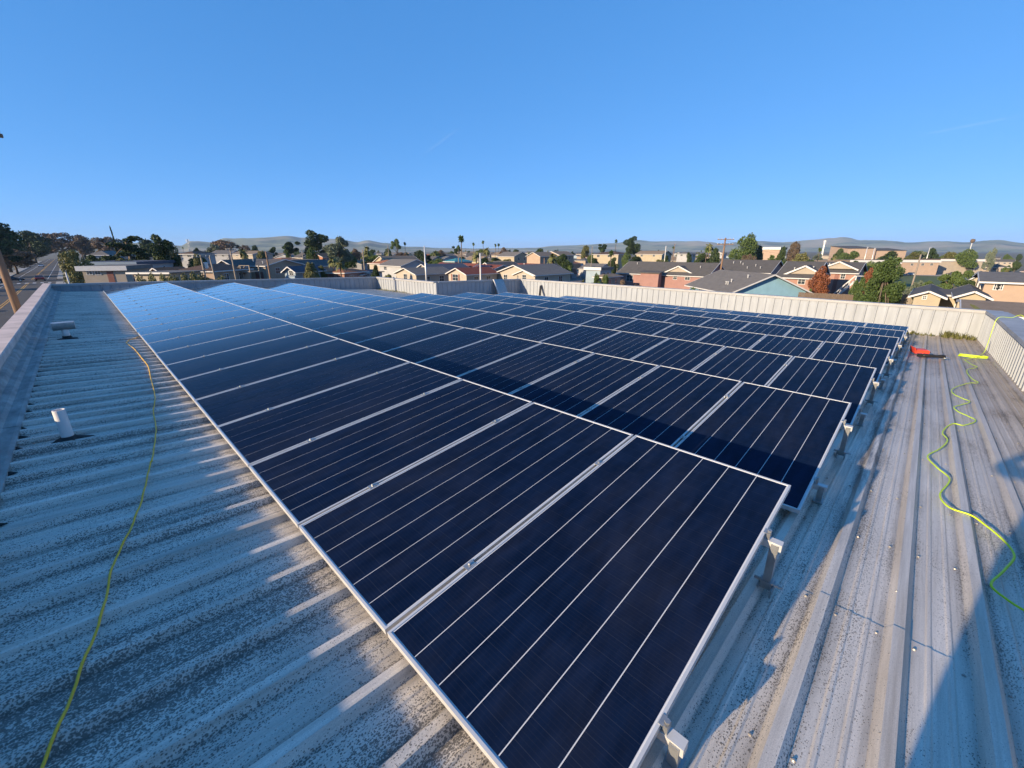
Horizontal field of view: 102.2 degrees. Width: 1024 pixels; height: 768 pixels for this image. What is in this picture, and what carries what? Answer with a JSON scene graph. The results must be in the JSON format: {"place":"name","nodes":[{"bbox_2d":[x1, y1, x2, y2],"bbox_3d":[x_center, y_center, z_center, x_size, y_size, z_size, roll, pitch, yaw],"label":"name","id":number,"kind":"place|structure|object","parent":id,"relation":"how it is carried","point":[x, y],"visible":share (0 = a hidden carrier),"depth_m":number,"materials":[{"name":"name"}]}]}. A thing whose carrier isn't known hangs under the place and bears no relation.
{"place":"outdoors","nodes":[
{"label":"outdoors","id":0,"kind":"place"},
{"bbox_2d":[0,259,59,328],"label":"road","id":1,"kind":"structure","parent":0,"point":[23,295],"depth_m":105.44,"materials":[{"name":"grey asphalt"}]},
{"bbox_2d":[0,251,1023,298],"bbox_3d":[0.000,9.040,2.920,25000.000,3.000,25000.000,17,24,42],"label":"ground","id":2,"kind":"structure","parent":0,"point":[982,255],"depth_m":1191.19,"materials":[{"name":"green plant"}]},
{"bbox_2d":[0,134,20,313],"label":"utility pole","id":3,"kind":"object","parent":2,"relation":"on","point":[10,290],"visible":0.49,"depth_m":16.63,"materials":[{"name":"brown wood"}]},
{"bbox_2d":[0,232,23,270],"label":"tree","id":4,"kind":"object","parent":2,"relation":"on","point":[6,251],"visible":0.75,"depth_m":125.96,"materials":[{"name":"green plant"}]},
{"bbox_2d":[0,223,26,271],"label":"tree","id":5,"kind":"object","parent":2,"relation":"on","point":[12,239],"visible":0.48,"depth_m":154.79,"materials":[{"name":"green plant"}]},
{"bbox_2d":[3,249,36,273],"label":"tree","id":6,"kind":"object","parent":2,"relation":"on","point":[26,261],"visible":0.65,"depth_m":147.34,"materials":[{"name":"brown plant"}]},
{"bbox_2d":[15,230,51,262],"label":"tree","id":7,"kind":"object","parent":2,"relation":"on","point":[37,245],"visible":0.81,"depth_m":265.63,"materials":[{"name":"green plant"}]},
{"bbox_2d":[33,232,88,253],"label":"tree","id":8,"kind":"object","parent":2,"relation":"on","point":[56,245],"visible":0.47,"depth_m":323.22,"materials":[{"name":"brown plant"}]},
{"bbox_2d":[57,249,93,283],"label":"tree","id":9,"kind":"object","parent":2,"relation":"on","point":[69,263],"visible":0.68,"depth_m":73.26,"materials":[{"name":"green plant"}]},
{"bbox_2d":[63,236,94,259],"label":"tree","id":10,"kind":"object","parent":2,"relation":"on","point":[83,247],"visible":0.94,"depth_m":321.16,"materials":[{"name":"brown plant"}]},
{"bbox_2d":[90,236,123,251],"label":"tree","id":11,"kind":"object","parent":2,"relation":"on","point":[98,243],"visible":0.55,"depth_m":259.59,"materials":[{"name":"brown plant"}]},
{"bbox_2d":[86,251,127,259],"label":"house","id":12,"kind":"structure","parent":2,"relation":"on","point":[102,253],"depth_m":118.10,"materials":[{"name":"grey"}]},
{"bbox_2d":[74,264,152,282],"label":"shop","id":13,"kind":"structure","parent":2,"relation":"on","point":[103,273],"depth_m":58.96,"materials":[{"name":"grey"}]},
{"bbox_2d":[98,235,151,260],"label":"tree","id":14,"kind":"object","parent":2,"relation":"on","point":[128,247],"visible":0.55,"depth_m":105.94,"materials":[{"name":"green plant"}]},
{"bbox_2d":[81,260,175,269],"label":"shop","id":15,"kind":"structure","parent":2,"relation":"on","point":[161,263],"depth_m":88.77,"materials":[{"name":"stone"}]},
{"bbox_2d":[148,234,179,266],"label":"town tree","id":16,"kind":"object","parent":2,"relation":"on","point":[162,249],"visible":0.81,"depth_m":99.23,"materials":[{"name":"green plant"}]},
{"bbox_2d":[125,270,206,281],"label":"shed","id":17,"kind":"structure","parent":2,"relation":"on","point":[156,274],"depth_m":46.36,"materials":[{"name":"grey"}]},
{"bbox_2d":[149,266,184,270],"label":"house","id":18,"kind":"structure","parent":2,"relation":"on","point":[166,268],"depth_m":73.04,"materials":[{"name":"ceramic"}]},
{"bbox_2d":[152,246,182,265],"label":"tree","id":19,"kind":"object","parent":2,"relation":"on","point":[172,254],"visible":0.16,"depth_m":123.29,"materials":[{"name":"green plant"}]},
{"bbox_2d":[177,251,215,267],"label":"house","id":20,"kind":"structure","parent":2,"relation":"on","point":[186,257],"depth_m":123.29,"materials":[{"name":"white paint"}]},
{"bbox_2d":[179,263,253,279],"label":"house","id":21,"kind":"structure","parent":2,"relation":"on","point":[227,271],"depth_m":71.64,"materials":[{"name":"brown"}]},
{"bbox_2d":[211,250,237,262],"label":"house","id":22,"kind":"structure","parent":2,"relation":"on","point":[222,255],"depth_m":166.50,"materials":[{"name":"grey"}]},
{"bbox_2d":[210,239,239,249],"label":"tree","id":23,"kind":"object","parent":2,"relation":"on","point":[222,244],"visible":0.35,"depth_m":265.66,"materials":[{"name":"brown plant"}]},
{"bbox_2d":[216,258,268,266],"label":"house","id":24,"kind":"structure","parent":2,"relation":"on","point":[242,262],"depth_m":81.20,"materials":[{"name":"grey"}]},
{"bbox_2d":[232,251,272,258],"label":"house","id":25,"kind":"structure","parent":2,"relation":"on","point":[251,254],"depth_m":162.92,"materials":[{"name":"beige"}]},
{"bbox_2d":[249,259,304,278],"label":"house","id":26,"kind":"structure","parent":2,"relation":"on","point":[276,266],"depth_m":84.42,"materials":[{"name":"grey"}]},
{"bbox_2d":[282,241,300,257],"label":"tree","id":27,"kind":"object","parent":2,"relation":"on","point":[288,246],"visible":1,"depth_m":194.00,"materials":[{"name":"green plant"}]},
{"bbox_2d":[281,265,326,278],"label":"house","id":28,"kind":"structure","parent":2,"relation":"on","point":[293,271],"depth_m":79.28,"materials":[{"name":"stone"}]},
{"bbox_2d":[283,259,332,271],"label":"house","id":29,"kind":"structure","parent":2,"relation":"on","point":[324,263],"depth_m":98.37,"materials":[{"name":"grey"}]},
{"bbox_2d":[303,262,320,277],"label":"tree","id":30,"kind":"object","parent":2,"relation":"on","point":[309,271],"visible":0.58,"depth_m":78.16,"materials":[{"name":"green plant"}]},
{"bbox_2d":[306,247,319,258],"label":"tree","id":31,"kind":"object","parent":2,"relation":"on","point":[312,254],"visible":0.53,"depth_m":147.03,"materials":[{"name":"green plant"}]},
{"bbox_2d":[303,229,328,253],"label":"tree","id":32,"kind":"object","parent":2,"relation":"on","point":[315,241],"visible":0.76,"depth_m":196.47,"materials":[{"name":"green plant"}]},
{"bbox_2d":[322,235,353,264],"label":"town tree","id":33,"kind":"object","parent":2,"relation":"on","point":[332,248],"visible":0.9,"depth_m":125.52,"materials":[{"name":"green plant"}]},
{"bbox_2d":[325,268,368,277],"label":"house","id":34,"kind":"structure","parent":2,"relation":"on","point":[351,272],"depth_m":86.70,"materials":[{"name":"ceramic"}]},
{"bbox_2d":[340,256,357,268],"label":"town tree","id":35,"kind":"object","parent":2,"relation":"on","point":[353,263],"visible":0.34,"depth_m":137.32,"materials":[{"name":"green plant"}]},
{"bbox_2d":[373,256,419,261],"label":"house","id":36,"kind":"structure","parent":2,"relation":"on","point":[380,258],"depth_m":138.03,"materials":[{"name":"white paint"}]},
{"bbox_2d":[377,259,426,277],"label":"house","id":37,"kind":"structure","parent":2,"relation":"on","point":[391,266],"depth_m":112.92,"materials":[{"name":"grey"}]},
{"bbox_2d":[393,267,449,280],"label":"house","id":38,"kind":"structure","parent":2,"relation":"on","point":[433,273],"depth_m":87.07,"materials":[{"name":"grey"}]},
{"bbox_2d":[415,250,428,263],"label":"town tree","id":39,"kind":"object","parent":2,"relation":"on","point":[419,254],"visible":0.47,"depth_m":157.63,"materials":[{"name":"green plant"}]},
{"bbox_2d":[417,263,467,269],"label":"house","id":40,"kind":"structure","parent":2,"relation":"on","point":[449,266],"depth_m":96.29,"materials":[{"name":"stone"}]},
{"bbox_2d":[442,258,472,262],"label":"shed","id":41,"kind":"structure","parent":2,"relation":"on","point":[455,260],"depth_m":152.54,"materials":[{"name":"teal"}]},
{"bbox_2d":[445,267,499,280],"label":"house","id":42,"kind":"structure","parent":2,"relation":"on","point":[468,273],"depth_m":81.36,"materials":[{"name":"red"}]},
{"bbox_2d":[475,264,507,270],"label":"house","id":43,"kind":"structure","parent":2,"relation":"on","point":[497,267],"depth_m":88.40,"materials":[{"name":"red"}]},
{"bbox_2d":[483,262,518,266],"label":"house","id":44,"kind":"structure","parent":2,"relation":"on","point":[508,264],"depth_m":98.58,"materials":[{"name":"grey"}]},
{"bbox_2d":[496,252,526,262],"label":"house","id":45,"kind":"structure","parent":2,"relation":"on","point":[518,257],"depth_m":191.13,"materials":[{"name":"grey paint"}]},
{"bbox_2d":[0,277,1023,767],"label":"commercial building","id":46,"kind":"structure","parent":2,"relation":"on","point":[242,629],"depth_m":2.22,"materials":[{"name":"metal"}]},
{"bbox_2d":[50,320,78,339],"bbox_3d":[-8.716,-1.030,8.053,0.300,0.359,0.312,17,24,42],"label":"roof vent","id":47,"kind":"object","parent":46,"relation":"on","point":[64,327],"visible":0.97,"depth_m":8.00,"materials":[{"name":"white plastic"}]},
{"bbox_2d":[51,408,94,448],"bbox_3d":[-4.054,0.377,3.766,0.286,0.314,0.291,17,24,42],"label":"vent pipe","id":48,"kind":"object","parent":46,"relation":"on","point":[63,424],"visible":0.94,"depth_m":3.73,"materials":[{"name":"white plastic"}]},
{"bbox_2d":[40,336,156,767],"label":"extension cord","id":49,"kind":"object","parent":46,"relation":"on","point":[49,747],"visible":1,"depth_m":1.92,"materials":[{"name":"rubber"}]},
{"bbox_2d":[103,282,790,767],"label":"solar panel row","id":50,"kind":"object","parent":46,"relation":"on","point":[529,584],"visible":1,"depth_m":2.42,"materials":[{"name":"glass"}]},
{"bbox_2d":[493,279,507,293],"bbox_3d":[-0.687,-6.100,25.970,0.580,0.945,0.870,17,24,42],"label":"leaning sheet","id":51,"kind":"object","parent":46,"relation":"on","point":[500,286],"visible":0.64,"depth_m":25.96,"materials":[{"name":"metal"}]},
{"bbox_2d":[189,283,852,513],"bbox_3d":[-5.902,-1.914,11.859,24.708,0.407,2.194,17,31,42],"label":"solar panel row","id":52,"kind":"object","parent":46,"relation":"on","point":[784,436],"visible":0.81,"depth_m":5.06,"materials":[{"name":"glass"}]},
{"bbox_2d":[261,283,878,425],"bbox_3d":[-4.045,-2.345,13.662,24.708,0.407,2.194,17,31,42],"label":"solar panel row","id":53,"kind":"object","parent":46,"relation":"on","point":[851,383],"visible":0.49,"depth_m":7.62,"materials":[{"name":"glass"}]},
{"bbox_2d":[398,293,893,388],"bbox_3d":[0.885,-1.864,12.643,16.176,0.407,2.194,17,31,42],"label":"solar panel row","id":54,"kind":"object","parent":46,"relation":"on","point":[874,357],"visible":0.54,"depth_m":9.77,"materials":[{"name":"glass"}]},
{"bbox_2d":[453,292,901,367],"bbox_3d":[2.743,-2.295,14.446,16.176,0.407,2.194,17,31,42],"label":"solar panel row","id":55,"kind":"object","parent":46,"relation":"on","point":[876,341],"visible":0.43,"depth_m":11.94,"materials":[{"name":"glass"}]},
{"bbox_2d":[496,292,906,352],"bbox_3d":[4.595,-2.721,16.245,16.176,0.377,2.193,17,30,42],"label":"solar panel row","id":56,"kind":"object","parent":46,"relation":"on","point":[843,328],"visible":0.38,"depth_m":14.06,"materials":[{"name":"glass"}]},
{"bbox_2d":[559,295,910,342],"bbox_3d":[7.205,-2.914,17.332,14.043,0.335,2.193,17,28,42],"label":"solar panel row","id":57,"kind":"object","parent":46,"relation":"on","point":[864,324],"visible":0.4,"depth_m":15.90,"materials":[{"name":"glass"}]},
{"bbox_2d":[910,346,930,353],"bbox_3d":[10.344,-0.860,10.444,0.356,0.145,0.289,8,20,23],"label":"tool case","id":58,"kind":"object","parent":46,"relation":"on","point":[918,350],"visible":0.99,"depth_m":10.38,"materials":[{"name":"red plastic"}]},
{"bbox_2d":[917,353,948,358],"bbox_3d":[9.967,-0.666,9.767,0.615,0.095,0.130,4,18,12],"label":"power tool","id":59,"kind":"object","parent":46,"relation":"on","point":[930,355],"visible":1,"depth_m":9.75,"materials":[{"name":"black plastic"}]},
{"bbox_2d":[906,330,975,340],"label":"weeds","id":60,"kind":"object","parent":46,"relation":"on","point":[948,334],"visible":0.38,"depth_m":14.00,"materials":[{"name":"green plant"}]},
{"bbox_2d":[927,315,1023,610],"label":"extension cord","id":61,"kind":"object","parent":46,"relation":"on","point":[1009,564],"visible":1,"depth_m":3.40,"materials":[{"name":"yellow rubber"}]},
{"bbox_2d":[497,264,573,281],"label":"house","id":62,"kind":"structure","parent":2,"relation":"on","point":[552,272],"depth_m":81.99,"materials":[{"name":"grey"}]},
{"bbox_2d":[525,252,556,263],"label":"house","id":63,"kind":"structure","parent":2,"relation":"on","point":[536,257],"depth_m":172.03,"materials":[{"name":"beige paint"}]},
{"bbox_2d":[550,251,574,268],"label":"house","id":64,"kind":"structure","parent":2,"relation":"on","point":[570,257],"depth_m":182.75,"materials":[{"name":"beige"}]},
{"bbox_2d":[554,254,572,271],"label":"tree","id":65,"kind":"object","parent":2,"relation":"on","point":[561,261],"visible":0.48,"depth_m":141.19,"materials":[{"name":"green plant"}]},
{"bbox_2d":[577,263,608,278],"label":"town house","id":66,"kind":"structure","parent":2,"relation":"on","point":[582,273],"depth_m":153.66,"materials":[{"name":"white paint"}]},
{"bbox_2d":[583,266,613,282],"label":"house","id":67,"kind":"structure","parent":2,"relation":"on","point":[592,271],"depth_m":102.89,"materials":[{"name":"grey"}]},
{"bbox_2d":[592,273,622,284],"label":"house","id":68,"kind":"structure","parent":2,"relation":"on","point":[615,279],"depth_m":99.55,"materials":[{"name":"beige"}]},
{"bbox_2d":[592,251,632,271],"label":"house","id":69,"kind":"structure","parent":2,"relation":"on","point":[603,257],"depth_m":196.16,"materials":[{"name":"brown paint"}]},
{"bbox_2d":[608,257,618,273],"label":"town tree","id":70,"kind":"object","parent":2,"relation":"on","point":[613,263],"visible":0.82,"depth_m":143.52,"materials":[{"name":"green plant"}]},
{"bbox_2d":[623,236,640,254],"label":"tree","id":71,"kind":"object","parent":2,"relation":"on","point":[632,247],"visible":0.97,"depth_m":263.92,"materials":[{"name":"green plant"}]},
{"bbox_2d":[636,251,671,261],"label":"house","id":72,"kind":"structure","parent":2,"relation":"on","point":[651,256],"depth_m":200.34,"materials":[{"name":"beige paint"}]},
{"bbox_2d":[616,261,724,288],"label":"house","id":73,"kind":"structure","parent":2,"relation":"on","point":[678,275],"depth_m":101.84,"materials":[{"name":"pink paint"}]},
{"bbox_2d":[676,252,695,261],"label":"house","id":74,"kind":"structure","parent":2,"relation":"on","point":[681,257],"depth_m":214.19,"materials":[{"name":"grey"}]},
{"bbox_2d":[708,247,719,262],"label":"tree","id":75,"kind":"object","parent":2,"relation":"on","point":[715,256],"visible":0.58,"depth_m":189.68,"materials":[{"name":"green plant"}]},
{"bbox_2d":[728,232,757,259],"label":"tree","id":76,"kind":"object","parent":2,"relation":"on","point":[749,241],"visible":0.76,"depth_m":197.44,"materials":[{"name":"green plant"}]},
{"bbox_2d":[720,259,782,273],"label":"roof","id":77,"kind":"structure","parent":2,"relation":"on","point":[767,266],"depth_m":101.22,"materials":[{"name":"grey"}]},
{"bbox_2d":[762,247,787,259],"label":"distant building","id":78,"kind":"structure","parent":2,"relation":"on","point":[774,250],"depth_m":269.95,"materials":[{"name":"beige paint"}]},
{"bbox_2d":[775,245,786,264],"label":"tree","id":79,"kind":"object","parent":2,"relation":"on","point":[781,255],"visible":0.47,"depth_m":144.68,"materials":[{"name":"green plant"}]},
{"bbox_2d":[786,241,800,260],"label":"tree","id":80,"kind":"object","parent":2,"relation":"on","point":[793,251],"visible":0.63,"depth_m":182.89,"materials":[{"name":"brown plant"}]},
{"bbox_2d":[792,251,809,260],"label":"tree","id":81,"kind":"object","parent":2,"relation":"on","point":[798,257],"visible":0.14,"depth_m":118.18,"materials":[{"name":"green plant"}]},
{"bbox_2d":[776,261,830,290],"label":"apartment block","id":82,"kind":"structure","parent":2,"relation":"on","point":[800,273],"depth_m":70.12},
{"bbox_2d":[807,266,830,296],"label":"tree","id":83,"kind":"object","parent":2,"relation":"on","point":[821,283],"visible":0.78,"depth_m":65.66,"materials":[{"name":"orange plant"}]},
{"bbox_2d":[798,292,853,300],"bbox_3d":[39.422,-9.675,52.453,5.623,3.671,0.072,13,22,35],"label":"board fence","id":84,"kind":"object","parent":2,"relation":"on","point":[823,295],"visible":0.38,"depth_m":51.87,"materials":[{"name":"brown wood"}]},
{"bbox_2d":[827,261,867,298],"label":"apartment block","id":85,"kind":"structure","parent":2,"relation":"on","point":[842,273],"depth_m":80.23,"materials":[{"name":"beige paint"}]},
{"bbox_2d":[836,251,859,259],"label":"tree","id":86,"kind":"object","parent":2,"relation":"on","point":[853,255],"visible":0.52,"depth_m":224.28,"materials":[{"name":"green plant"}]},
{"bbox_2d":[848,276,865,300],"bbox_3d":[49.379,-12.626,59.312,1.893,5.914,1.484,-2,18,-8],"label":"bush","id":87,"kind":"object","parent":2,"relation":"on","point":[857,285],"visible":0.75,"depth_m":58.88,"materials":[{"name":"green plant"}]},
{"bbox_2d":[828,246,907,259],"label":"sports hall","id":88,"kind":"structure","parent":2,"relation":"on","point":[878,252],"depth_m":311.62,"materials":[{"name":"beige paint"}]},
{"bbox_2d":[834,259,901,266],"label":"school building","id":89,"kind":"structure","parent":2,"relation":"on","point":[838,260],"depth_m":180.36,"materials":[{"name":"beige"}]},
{"bbox_2d":[857,256,905,303],"bbox_3d":[40.799,-9.792,45.684,5.362,8.363,5.740,1,18,4],"label":"tree","id":90,"kind":"object","parent":2,"relation":"on","point":[880,284],"visible":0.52,"depth_m":44.85,"materials":[{"name":"green plant"}]},
{"bbox_2d":[875,251,898,259],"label":"tree","id":91,"kind":"object","parent":2,"relation":"on","point":[893,254],"visible":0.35,"depth_m":213.33,"materials":[{"name":"green plant"}]},
{"bbox_2d":[897,294,912,304],"bbox_3d":[43.826,-7.997,46.459,1.338,4.184,0.072,16,24,41],"label":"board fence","id":92,"kind":"object","parent":2,"relation":"on","point":[906,300],"visible":0.16,"depth_m":45.93,"materials":[{"name":"wood"}]},
{"bbox_2d":[902,280,923,304],"bbox_3d":[57.839,-12.347,60.019,2.884,5.607,3.196,10,20,28],"label":"bush","id":93,"kind":"object","parent":2,"relation":"on","point":[916,285],"visible":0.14,"depth_m":59.10,"materials":[{"name":"green plant"}]},
{"bbox_2d":[923,248,939,258],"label":"tree","id":94,"kind":"object","parent":2,"relation":"on","point":[932,254],"visible":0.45,"depth_m":224.97,"materials":[{"name":"green plant"}]},
{"bbox_2d":[908,284,993,307],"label":"house","id":95,"kind":"structure","parent":2,"relation":"on","point":[930,295],"depth_m":42.19,"materials":[{"name":"beige paint"}]},
{"bbox_2d":[937,270,973,288],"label":"tree","id":96,"kind":"object","parent":2,"relation":"on","point":[956,277],"visible":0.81,"depth_m":66.69,"materials":[{"name":"green plant"}]},
{"bbox_2d":[954,247,977,270],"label":"tree","id":97,"kind":"object","parent":2,"relation":"on","point":[966,258],"visible":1,"depth_m":195.71,"materials":[{"name":"green plant"}]},
{"bbox_2d":[981,248,997,269],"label":"tree","id":98,"kind":"object","parent":2,"relation":"on","point":[990,258],"visible":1,"depth_m":210.87,"materials":[{"name":"green plant"}]},
{"bbox_2d":[956,299,1023,318],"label":"house","id":99,"kind":"structure","parent":2,"relation":"on","point":[1015,308],"depth_m":26.30,"materials":[{"name":"beige"}]},
{"bbox_2d":[980,264,1009,271],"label":"town house","id":100,"kind":"structure","parent":2,"relation":"on","point":[996,267],"depth_m":225.25,"materials":[{"name":"white paint"}]},
{"bbox_2d":[972,271,1023,302],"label":"house","id":101,"kind":"structure","parent":2,"relation":"on","point":[1003,286],"depth_m":42.38,"materials":[{"name":"grey paint"}]},
{"bbox_2d":[995,259,1015,267],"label":"town house","id":102,"kind":"structure","parent":2,"relation":"on","point":[1005,262],"depth_m":281.02,"materials":[{"name":"white paint"}]},
{"bbox_2d":[0,0,1023,247],"label":"sky","id":103,"kind":"structure","parent":0,"point":[417,123],"materials":[{"name":"blue"}]},
{"bbox_2d":[25,236,1023,251],"bbox_3d":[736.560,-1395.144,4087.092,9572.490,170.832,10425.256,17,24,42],"label":"hills","id":104,"kind":"structure","parent":0,"point":[268,243],"depth_m":3930.60,"materials":[{"name":"grey"}]},
{"bbox_2d":[684,270,811,296],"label":"house","id":105,"kind":"structure","parent":0,"point":[743,282],"depth_m":59.04,"materials":[{"name":"grey"}]},
{"bbox_2d":[894,275,965,290],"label":"playing field","id":106,"kind":"structure","parent":0,"point":[907,279],"depth_m":159.24,"materials":[{"name":"green plant"}]},
{"bbox_2d":[920,274,962,275],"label":"school yard","id":107,"kind":"structure","parent":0,"point":[934,275],"depth_m":191.30,"materials":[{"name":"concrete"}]},
{"bbox_2d":[884,259,941,274],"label":"school building","id":108,"kind":"structure","parent":107,"relation":"on","point":[927,267],"depth_m":195.28,"materials":[{"name":"beige paint"}]},
{"bbox_2d":[922,259,985,273],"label":"school building","id":109,"kind":"structure","parent":107,"relation":"on","point":[945,266],"depth_m":200.18,"materials":[{"name":"brown paint"}]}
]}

